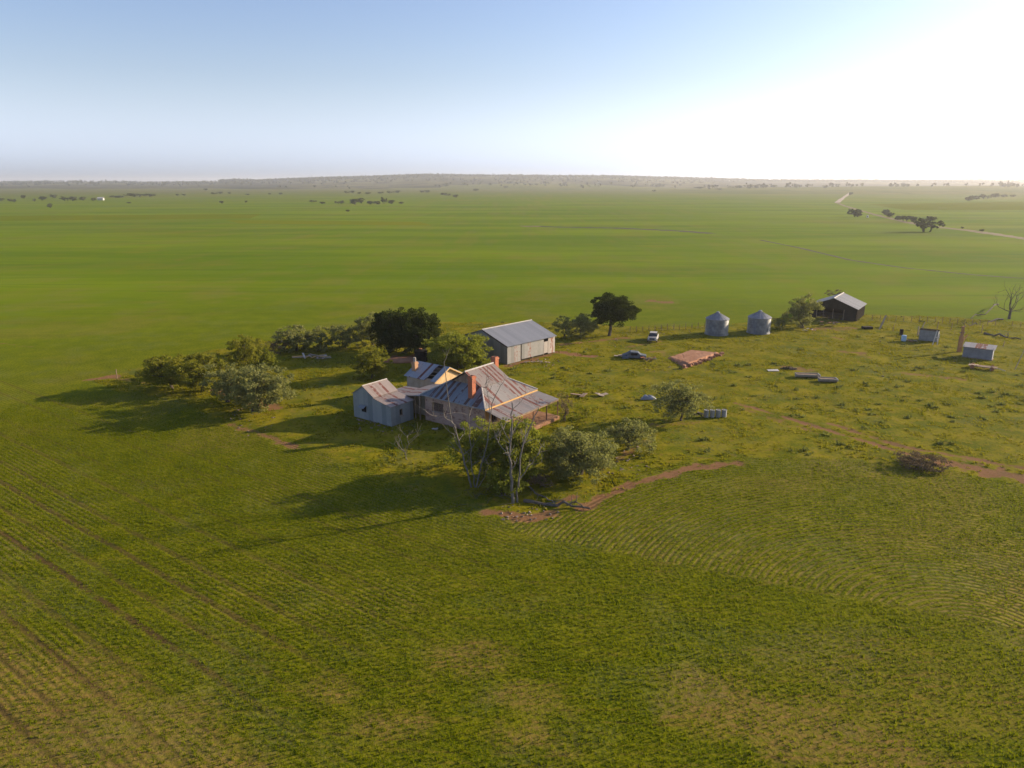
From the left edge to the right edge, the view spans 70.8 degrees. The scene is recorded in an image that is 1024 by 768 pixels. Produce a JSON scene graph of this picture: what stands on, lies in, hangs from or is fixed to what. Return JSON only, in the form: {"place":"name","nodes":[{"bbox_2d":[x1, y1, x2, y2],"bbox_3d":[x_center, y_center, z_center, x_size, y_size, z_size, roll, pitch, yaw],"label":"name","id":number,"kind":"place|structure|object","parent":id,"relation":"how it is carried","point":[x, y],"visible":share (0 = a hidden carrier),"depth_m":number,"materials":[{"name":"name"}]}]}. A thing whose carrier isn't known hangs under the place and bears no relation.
{"place":"outdoors","nodes":[
{"label":"outdoors","id":0,"kind":"place"},
{"bbox_2d":[0,214,260,220],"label":"field","id":1,"kind":"structure","parent":0,"point":[118,217],"depth_m":568.12,"materials":[{"name":"green plant"}]},
{"bbox_2d":[227,220,428,224],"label":"field","id":2,"kind":"structure","parent":0,"point":[323,222],"depth_m":497.99,"materials":[{"name":"green plant"}]},
{"bbox_2d":[0,176,1015,188],"bbox_3d":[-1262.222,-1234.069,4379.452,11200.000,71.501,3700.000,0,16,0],"label":"hill ridge","id":3,"kind":"structure","parent":0,"point":[421,182],"depth_m":3883.02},
{"bbox_2d":[0,173,1023,185],"bbox_3d":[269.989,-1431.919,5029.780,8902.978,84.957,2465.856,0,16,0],"label":"woodland","id":4,"kind":"object","parent":3,"relation":"on","point":[400,176],"visible":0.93,"depth_m":4868.17,"materials":[{"name":"green plant"}]},
{"bbox_2d":[1,176,1023,188],"bbox_3d":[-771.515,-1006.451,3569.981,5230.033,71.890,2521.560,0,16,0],"label":"scattered scrub","id":5,"kind":"object","parent":3,"relation":"on","point":[1002,184],"visible":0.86,"depth_m":2523.04,"materials":[{"name":"green plant"}]},
{"bbox_2d":[2,178,1017,182],"bbox_3d":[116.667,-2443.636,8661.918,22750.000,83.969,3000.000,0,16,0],"label":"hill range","id":6,"kind":"structure","parent":0,"point":[256,179],"depth_m":9022.73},
{"bbox_2d":[0,188,1023,767],"bbox_3d":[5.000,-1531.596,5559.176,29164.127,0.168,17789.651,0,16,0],"label":"ground","id":7,"kind":"structure","parent":0,"point":[84,304],"depth_m":65.17,"materials":[{"name":"green plant"}]},
{"bbox_2d":[59,196,70,200],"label":"distant tree","id":8,"kind":"object","parent":7,"relation":"on","point":[64,198],"visible":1,"depth_m":1062.27,"materials":[{"name":"green plant"}]},
{"bbox_2d":[125,193,147,196],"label":"distant tree","id":9,"kind":"object","parent":7,"relation":"on","point":[132,194],"visible":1,"depth_m":1361.57,"materials":[{"name":"green plant"}]},
{"bbox_2d":[130,353,196,388],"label":"olive tree","id":10,"kind":"object","parent":7,"relation":"on","point":[160,366],"visible":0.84,"depth_m":96.27,"materials":[{"name":"green plant"}]},
{"bbox_2d":[173,352,226,391],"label":"olive tree","id":11,"kind":"object","parent":7,"relation":"on","point":[192,383],"visible":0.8,"depth_m":95.36,"materials":[{"name":"green plant"}]},
{"bbox_2d":[205,353,233,368],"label":"shrub","id":12,"kind":"object","parent":7,"relation":"on","point":[229,356],"visible":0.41,"depth_m":106.82,"materials":[{"name":"green plant"}]},
{"bbox_2d":[199,362,262,403],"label":"olive tree","id":13,"kind":"object","parent":7,"relation":"on","point":[225,381],"visible":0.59,"depth_m":89.99,"materials":[{"name":"green plant"}]},
{"bbox_2d":[225,334,269,369],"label":"olive tree","id":14,"kind":"object","parent":7,"relation":"on","point":[245,351],"visible":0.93,"depth_m":104.85,"materials":[{"name":"green plant"}]},
{"bbox_2d":[222,363,296,414],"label":"olive tree","id":15,"kind":"object","parent":7,"relation":"on","point":[271,390],"visible":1,"depth_m":85.87,"materials":[{"name":"green plant"}]},
{"bbox_2d":[259,347,280,368],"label":"shrub","id":16,"kind":"object","parent":7,"relation":"on","point":[269,357],"visible":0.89,"depth_m":107.32,"materials":[{"name":"green plant"}]},
{"bbox_2d":[259,338,291,353],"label":"scrub bush","id":17,"kind":"object","parent":7,"relation":"on","point":[272,346],"visible":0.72,"depth_m":117.12,"materials":[{"name":"green plant"}]},
{"bbox_2d":[270,324,311,352],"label":"olive tree","id":18,"kind":"object","parent":7,"relation":"on","point":[292,335],"visible":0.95,"depth_m":117.63,"materials":[{"name":"green plant"}]},
{"bbox_2d":[292,353,330,358],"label":"board heap","id":19,"kind":"object","parent":7,"relation":"on","point":[311,355],"visible":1,"depth_m":114.69,"materials":[{"name":"white paint"}]},
{"bbox_2d":[301,325,336,351],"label":"olive tree","id":20,"kind":"object","parent":7,"relation":"on","point":[319,340],"visible":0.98,"depth_m":118.55,"materials":[{"name":"green plant"}]},
{"bbox_2d":[327,325,366,347],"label":"olive tree","id":21,"kind":"object","parent":7,"relation":"on","point":[346,337],"visible":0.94,"depth_m":120.56,"materials":[{"name":"green plant"}]},
{"bbox_2d":[350,199,358,204],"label":"distant tree","id":22,"kind":"object","parent":7,"relation":"on","point":[354,201],"visible":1,"depth_m":894.90,"materials":[{"name":"green plant"}]},
{"bbox_2d":[353,311,378,345],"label":"gum tree","id":23,"kind":"object","parent":7,"relation":"on","point":[363,326],"visible":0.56,"depth_m":120.66,"materials":[{"name":"green plant"}]},
{"bbox_2d":[346,345,392,379],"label":"olive tree","id":24,"kind":"object","parent":7,"relation":"on","point":[371,364],"visible":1,"depth_m":101.67,"materials":[{"name":"green plant"}]},
{"bbox_2d":[351,378,413,426],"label":"tin shed","id":25,"kind":"structure","parent":7,"relation":"on","point":[384,402],"depth_m":84.04,"materials":[{"name":"metal"}]},
{"bbox_2d":[366,308,405,352],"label":"pine tree","id":26,"kind":"object","parent":7,"relation":"on","point":[383,325],"visible":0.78,"depth_m":116.32,"materials":[{"name":"green plant"}]},
{"bbox_2d":[383,357,412,362],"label":"earth mound","id":27,"kind":"object","parent":7,"relation":"on","point":[402,359],"visible":0.73,"depth_m":111.91,"materials":[{"name":"brown soil"}]},
{"bbox_2d":[389,424,421,459],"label":"dead sapling","id":28,"kind":"object","parent":7,"relation":"on","point":[407,439],"visible":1,"depth_m":72.63,"materials":[{"name":"grey wood"}]},
{"bbox_2d":[389,307,443,352],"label":"pine tree","id":29,"kind":"object","parent":7,"relation":"on","point":[415,330],"visible":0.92,"depth_m":114.33,"materials":[{"name":"green plant"}]},
{"bbox_2d":[414,348,426,361],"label":"water tank","id":30,"kind":"object","parent":7,"relation":"on","point":[420,354],"visible":0.91,"depth_m":111.78,"materials":[{"name":"black metal"}]},
{"bbox_2d":[404,357,461,387],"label":"kitchen building","id":31,"kind":"structure","parent":7,"relation":"on","point":[419,374],"depth_m":93.11,"materials":[{"name":"grey paint"}]},
{"bbox_2d":[439,454,453,464],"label":"shrub","id":32,"kind":"object","parent":7,"relation":"on","point":[446,459],"visible":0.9,"depth_m":71.11,"materials":[{"name":"green plant"}]},
{"bbox_2d":[421,331,493,369],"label":"pepper tree","id":33,"kind":"object","parent":7,"relation":"on","point":[457,345],"visible":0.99,"depth_m":106.11,"materials":[{"name":"green plant"}]},
{"bbox_2d":[414,349,505,487],"bbox_3d":[-4.502,3.355,64.372,7.760,13.260,3.649,2,16,6],"label":"dead tree","id":34,"kind":"object","parent":7,"relation":"on","point":[461,452],"visible":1,"depth_m":64.94,"materials":[{"name":"grey wood"}]},
{"bbox_2d":[443,416,506,478],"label":"pepper tree","id":35,"kind":"object","parent":7,"relation":"on","point":[475,435],"visible":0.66,"depth_m":67.44,"materials":[{"name":"green plant"}]},
{"bbox_2d":[397,356,559,437],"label":"farmhouse","id":36,"kind":"object","parent":7,"relation":"on","point":[463,390],"visible":0.79,"depth_m":82.70,"materials":[{"name":"metal"}]},
{"bbox_2d":[432,402,443,413],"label":"window","id":37,"kind":"structure","parent":36,"relation":"in","point":[438,407],"depth_m":83.39,"materials":[{"name":"glass"}]},
{"bbox_2d":[449,486,538,507],"bbox_3d":[-1.651,9.794,63.944,8.097,1.377,5.179,0,16,0],"label":"brushwood","id":38,"kind":"object","parent":7,"relation":"on","point":[494,496],"visible":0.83,"depth_m":63.82,"materials":[{"name":"brown wood"}]},
{"bbox_2d":[482,467,529,498],"bbox_3d":[-0.483,8.845,64.035,4.220,2.610,3.943,5,16,17],"label":"shrub","id":39,"kind":"object","parent":7,"relation":"on","point":[505,483],"visible":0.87,"depth_m":63.80,"materials":[{"name":"green plant"}]},
{"bbox_2d":[464,319,556,364],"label":"machinery shed","id":40,"kind":"structure","parent":7,"relation":"on","point":[518,341],"depth_m":113.69,"materials":[{"name":"metal"}]},
{"bbox_2d":[521,339,543,358],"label":"sliding door","id":41,"kind":"structure","parent":40,"relation":"in","point":[534,348],"depth_m":114.05,"materials":[{"name":"metal"}]},
{"bbox_2d":[0,382,1023,767],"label":"young crop","id":42,"kind":"object","parent":7,"relation":"on","point":[394,508],"visible":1,"depth_m":50.24,"materials":[{"name":"green plant"}]},
{"bbox_2d":[483,413,553,477],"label":"pepper tree","id":43,"kind":"object","parent":7,"relation":"on","point":[532,450],"visible":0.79,"depth_m":65.93,"materials":[{"name":"green plant"}]},
{"bbox_2d":[493,390,544,502],"bbox_3d":[0.919,5.428,61.906,5.422,10.560,3.448,-6,17,-21],"label":"dead tree","id":44,"kind":"object","parent":7,"relation":"on","point":[511,468],"visible":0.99,"depth_m":61.74,"materials":[{"name":"grey wood"}]},
{"bbox_2d":[526,473,552,487],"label":"scrub bush","id":45,"kind":"object","parent":7,"relation":"on","point":[538,478],"visible":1,"depth_m":65.80,"materials":[{"name":"green plant"}]},
{"bbox_2d":[528,486,559,504],"bbox_3d":[2.698,9.608,63.988,0.827,1.024,4.968,-12,19,-36],"label":"fallen branch","id":46,"kind":"object","parent":7,"relation":"on","point":[541,495],"visible":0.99,"depth_m":64.02,"materials":[{"name":"grey wood"}]},
{"bbox_2d":[523,492,589,508],"bbox_3d":[3.921,9.800,62.377,5.875,1.544,1.176,5,16,16],"label":"fallen log","id":47,"kind":"object","parent":7,"relation":"on","point":[549,503],"visible":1,"depth_m":62.20,"materials":[{"name":"wood"}]},
{"bbox_2d":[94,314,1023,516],"bbox_3d":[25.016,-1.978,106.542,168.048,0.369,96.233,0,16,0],"label":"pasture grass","id":48,"kind":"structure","parent":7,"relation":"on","point":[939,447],"depth_m":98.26,"materials":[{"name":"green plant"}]},
{"bbox_2d":[551,315,574,337],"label":"olive tree","id":49,"kind":"object","parent":7,"relation":"on","point":[566,325],"visible":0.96,"depth_m":128.61,"materials":[{"name":"green plant"}]},
{"bbox_2d":[555,391,573,421],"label":"scrub bush","id":50,"kind":"object","parent":7,"relation":"on","point":[563,405],"visible":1,"depth_m":83.97,"materials":[{"name":"green plant"}]},
{"bbox_2d":[537,425,619,485],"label":"olive tree","id":51,"kind":"object","parent":7,"relation":"on","point":[571,448],"visible":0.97,"depth_m":66.60,"materials":[{"name":"green plant"}]},
{"bbox_2d":[571,313,598,337],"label":"olive tree","id":52,"kind":"object","parent":7,"relation":"on","point":[583,323],"visible":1,"depth_m":128.19,"materials":[{"name":"green plant"}]},
{"bbox_2d":[578,407,593,418],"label":"shrub","id":53,"kind":"object","parent":7,"relation":"on","point":[586,411],"visible":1,"depth_m":85.36,"materials":[{"name":"green plant"}]},
{"bbox_2d":[570,393,607,396],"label":"timber pile","id":54,"kind":"object","parent":7,"relation":"on","point":[584,394],"visible":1,"depth_m":94.16,"materials":[{"name":"grey wood"}]},
{"bbox_2d":[230,326,954,521],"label":"rubble","id":55,"kind":"object","parent":7,"relation":"on","point":[533,505],"visible":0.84,"depth_m":79.63,"materials":[{"name":"stone"}]},
{"bbox_2d":[590,292,641,335],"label":"pine tree","id":56,"kind":"object","parent":7,"relation":"on","point":[610,312],"visible":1,"depth_m":128.41,"materials":[{"name":"green plant"}]},
{"bbox_2d":[540,226,710,233],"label":"ditch","id":57,"kind":"object","parent":7,"relation":"in","point":[632,228],"visible":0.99,"depth_m":433.73,"materials":[{"name":"green plant"}]},
{"bbox_2d":[232,319,1023,458],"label":"yard weeds","id":58,"kind":"object","parent":7,"relation":"on","point":[805,448],"visible":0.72,"depth_m":94.28,"materials":[{"name":"green plant"}]},
{"bbox_2d":[605,417,657,453],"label":"olive tree","id":59,"kind":"object","parent":7,"relation":"on","point":[630,433],"visible":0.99,"depth_m":74.44,"materials":[{"name":"green plant"}]},
{"bbox_2d":[622,350,645,358],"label":"wrecked car","id":60,"kind":"object","parent":7,"relation":"on","point":[632,354],"visible":0.99,"depth_m":113.91,"materials":[{"name":"grey metal"}]},
{"bbox_2d":[641,394,655,399],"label":"water trough","id":61,"kind":"object","parent":7,"relation":"on","point":[647,397],"visible":0.97,"depth_m":92.73,"materials":[{"name":"grey metal"}]},
{"bbox_2d":[640,356,656,359],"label":"scrap pile","id":62,"kind":"object","parent":7,"relation":"on","point":[647,358],"visible":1,"depth_m":112.93,"materials":[{"name":"metal"}]},
{"bbox_2d":[647,331,658,341],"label":"car","id":63,"kind":"object","parent":7,"relation":"on","point":[653,336],"visible":1,"depth_m":126.14,"materials":[{"name":"white paint"}]},
{"bbox_2d":[630,322,704,331],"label":"wire fence","id":64,"kind":"object","parent":7,"relation":"on","point":[667,327],"visible":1,"depth_m":135.91,"materials":[{"name":"metal"}]},
{"bbox_2d":[650,379,715,420],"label":"olive tree","id":65,"kind":"object","parent":7,"relation":"on","point":[681,401],"visible":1,"depth_m":82.80,"materials":[{"name":"green plant"}]},
{"bbox_2d":[668,350,723,368],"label":"ruined platform","id":66,"kind":"structure","parent":7,"relation":"on","point":[686,359],"depth_m":113.76,"materials":[{"name":"pink stone"}]},
{"bbox_2d":[704,409,708,417],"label":"oil drum","id":67,"kind":"object","parent":7,"relation":"on","point":[706,413],"visible":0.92,"depth_m":85.59,"materials":[{"name":"metal"}]},
{"bbox_2d":[709,409,714,417],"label":"oil drum","id":68,"kind":"object","parent":7,"relation":"on","point":[712,413],"visible":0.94,"depth_m":85.63,"materials":[{"name":"metal"}]},
{"bbox_2d":[704,311,728,335],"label":"grain silo","id":69,"kind":"object","parent":7,"relation":"on","point":[717,323],"visible":1,"depth_m":130.84,"materials":[{"name":"metal"}]},
{"bbox_2d":[715,409,720,417],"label":"oil drum","id":70,"kind":"object","parent":7,"relation":"on","point":[718,413],"visible":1,"depth_m":85.65,"materials":[{"name":"metal"}]},
{"bbox_2d":[721,409,726,416],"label":"oil drum","id":71,"kind":"object","parent":7,"relation":"on","point":[724,412],"visible":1,"depth_m":85.68,"materials":[{"name":"metal"}]},
{"bbox_2d":[746,310,771,334],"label":"grain silo","id":72,"kind":"object","parent":7,"relation":"on","point":[759,322],"visible":1,"depth_m":132.16,"materials":[{"name":"metal"}]},
{"bbox_2d":[771,317,787,327],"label":"shrub","id":73,"kind":"object","parent":7,"relation":"on","point":[778,322],"visible":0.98,"depth_m":137.61,"materials":[{"name":"green plant"}]},
{"bbox_2d":[779,366,796,369],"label":"tank pit","id":74,"kind":"object","parent":7,"relation":"on","point":[787,368],"visible":1,"depth_m":107.61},
{"bbox_2d":[782,292,824,327],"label":"gum tree","id":75,"kind":"object","parent":7,"relation":"on","point":[807,309],"visible":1,"depth_m":136.84,"materials":[{"name":"green plant"}]},
{"bbox_2d":[795,372,820,377],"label":"cattle trough","id":76,"kind":"object","parent":7,"relation":"on","point":[808,375],"visible":0.86,"depth_m":102.93,"materials":[{"name":"concrete"}]},
{"bbox_2d":[818,377,838,381],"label":"cattle trough","id":77,"kind":"object","parent":7,"relation":"on","point":[827,379],"visible":1,"depth_m":100.67,"materials":[{"name":"concrete"}]},
{"bbox_2d":[820,321,840,325],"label":"scrap pile","id":78,"kind":"object","parent":7,"relation":"on","point":[834,322],"visible":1,"depth_m":139.90,"materials":[{"name":"metal"}]},
{"bbox_2d":[825,289,842,295],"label":"scrub bush","id":79,"kind":"object","parent":7,"relation":"on","point":[832,292],"visible":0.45,"depth_m":171.10,"materials":[{"name":"green plant"}]},
{"bbox_2d":[809,292,866,321],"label":"open shed","id":80,"kind":"structure","parent":7,"relation":"on","point":[846,307],"depth_m":147.19,"materials":[{"name":"black metal"}]},
{"bbox_2d":[847,209,862,216],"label":"distant tree","id":81,"kind":"object","parent":7,"relation":"on","point":[857,212],"visible":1,"depth_m":578.03,"materials":[{"name":"green plant"}]},
{"bbox_2d":[861,326,872,328],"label":"dark box","id":82,"kind":"object","parent":7,"relation":"on","point":[867,327],"visible":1,"depth_m":136.82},
{"bbox_2d":[901,335,906,340],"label":"blue drum","id":83,"kind":"object","parent":7,"relation":"on","point":[903,337],"visible":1,"depth_m":126.54,"materials":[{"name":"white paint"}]},
{"bbox_2d":[898,216,909,220],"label":"distant tree","id":84,"kind":"object","parent":7,"relation":"on","point":[906,218],"visible":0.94,"depth_m":511.76,"materials":[{"name":"green plant"}]},
{"bbox_2d":[909,216,917,221],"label":"distant tree","id":85,"kind":"object","parent":7,"relation":"on","point":[912,218],"visible":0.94,"depth_m":505.38,"materials":[{"name":"green plant"}]},
{"bbox_2d":[893,449,952,472],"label":"scrub bush","id":86,"kind":"object","parent":7,"relation":"on","point":[918,459],"visible":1,"depth_m":70.44,"materials":[{"name":"brown plant"}]},
{"bbox_2d":[918,328,939,341],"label":"grey tank","id":87,"kind":"object","parent":7,"relation":"on","point":[925,334],"visible":0.86,"depth_m":126.70,"materials":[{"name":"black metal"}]},
{"bbox_2d":[913,217,945,231],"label":"distant tree","id":88,"kind":"object","parent":7,"relation":"on","point":[922,224],"visible":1,"depth_m":402.11,"materials":[{"name":"green plant"}]},
{"bbox_2d":[926,216,936,220],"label":"distant tree","id":89,"kind":"object","parent":7,"relation":"on","point":[929,218],"visible":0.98,"depth_m":505.05,"materials":[{"name":"green plant"}]},
{"bbox_2d":[872,315,995,325],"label":"wire fence","id":90,"kind":"object","parent":7,"relation":"on","point":[880,317],"visible":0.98,"depth_m":143.57,"materials":[{"name":"metal"}]},
{"bbox_2d":[932,331,939,344],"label":"stock frame","id":91,"kind":"object","parent":7,"relation":"on","point":[938,337],"visible":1,"depth_m":123.56,"materials":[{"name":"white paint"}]},
{"bbox_2d":[957,326,967,351],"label":"rusty stack","id":92,"kind":"object","parent":7,"relation":"on","point":[961,341],"visible":1,"depth_m":118.09,"materials":[{"name":"metal"}]},
{"bbox_2d":[962,342,996,360],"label":"tin hut","id":93,"kind":"object","parent":7,"relation":"on","point":[979,351],"visible":1,"depth_m":113.98,"materials":[{"name":"metal"}]},
{"bbox_2d":[963,318,1003,326],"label":"fallen log","id":94,"kind":"object","parent":7,"relation":"on","point":[989,321],"visible":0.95,"depth_m":144.31,"materials":[{"name":"grey wood"}]},
{"bbox_2d":[971,304,998,318],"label":"fallen branch","id":95,"kind":"object","parent":7,"relation":"on","point":[987,311],"visible":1,"depth_m":151.04,"materials":[{"name":"grey wood"}]},
{"bbox_2d":[968,363,1004,370],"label":"cart frame","id":96,"kind":"object","parent":7,"relation":"on","point":[973,365],"visible":0.98,"depth_m":107.71,"materials":[{"name":"wood"}]},
{"bbox_2d":[979,194,993,198],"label":"distant tree","id":97,"kind":"object","parent":7,"relation":"on","point":[983,196],"visible":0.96,"depth_m":1187.07,"materials":[{"name":"green plant"}]},
{"bbox_2d":[983,332,1020,339],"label":"fallen log","id":98,"kind":"object","parent":7,"relation":"on","point":[1000,334],"visible":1,"depth_m":130.38,"materials":[{"name":"grey wood"}]},
{"bbox_2d":[995,283,1023,318],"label":"bare tree","id":99,"kind":"object","parent":7,"relation":"on","point":[1010,312],"visible":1,"depth_m":146.78,"materials":[{"name":"grey wood"}]},
{"bbox_2d":[0,0,1023,181],"label":"sky","id":100,"kind":"structure","parent":0,"point":[96,90],"materials":[{"name":"blue"}]},
{"bbox_2d":[387,184,678,189],"bbox_3d":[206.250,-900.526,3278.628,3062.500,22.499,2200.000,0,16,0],"label":"hill slope","id":101,"kind":"structure","parent":0,"point":[525,187],"depth_m":2868.37,"materials":[{"name":"green plant"}]},
{"bbox_2d":[656,186,1023,193],"bbox_3d":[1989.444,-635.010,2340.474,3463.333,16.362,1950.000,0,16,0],"label":"hill rise","id":102,"kind":"structure","parent":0,"point":[904,190],"depth_m":2065.00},
{"bbox_2d":[834,193,848,202],"bbox_3d":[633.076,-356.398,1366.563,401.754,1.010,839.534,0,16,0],"label":"gravel road","id":103,"kind":"structure","parent":0,"point":[841,199],"depth_m":1132.42,"materials":[{"name":"beige gravel"}]},
{"bbox_2d":[837,203,906,221],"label":"dirt track","id":104,"kind":"structure","parent":0,"point":[873,213],"depth_m":619.88,"materials":[{"name":"soil"}]},
{"bbox_2d":[761,240,1023,278],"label":"field bank","id":105,"kind":"structure","parent":0,"point":[882,264],"depth_m":247.46,"materials":[{"name":"green plant"}]},
{"bbox_2d":[871,202,1023,209],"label":"field","id":106,"kind":"structure","parent":0,"point":[971,206],"depth_m":823.21,"materials":[{"name":"green plant"}]},
{"bbox_2d":[904,222,1023,238],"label":"dirt track","id":107,"kind":"structure","parent":0,"point":[997,234],"depth_m":399.08,"materials":[{"name":"soil"}]}
]}

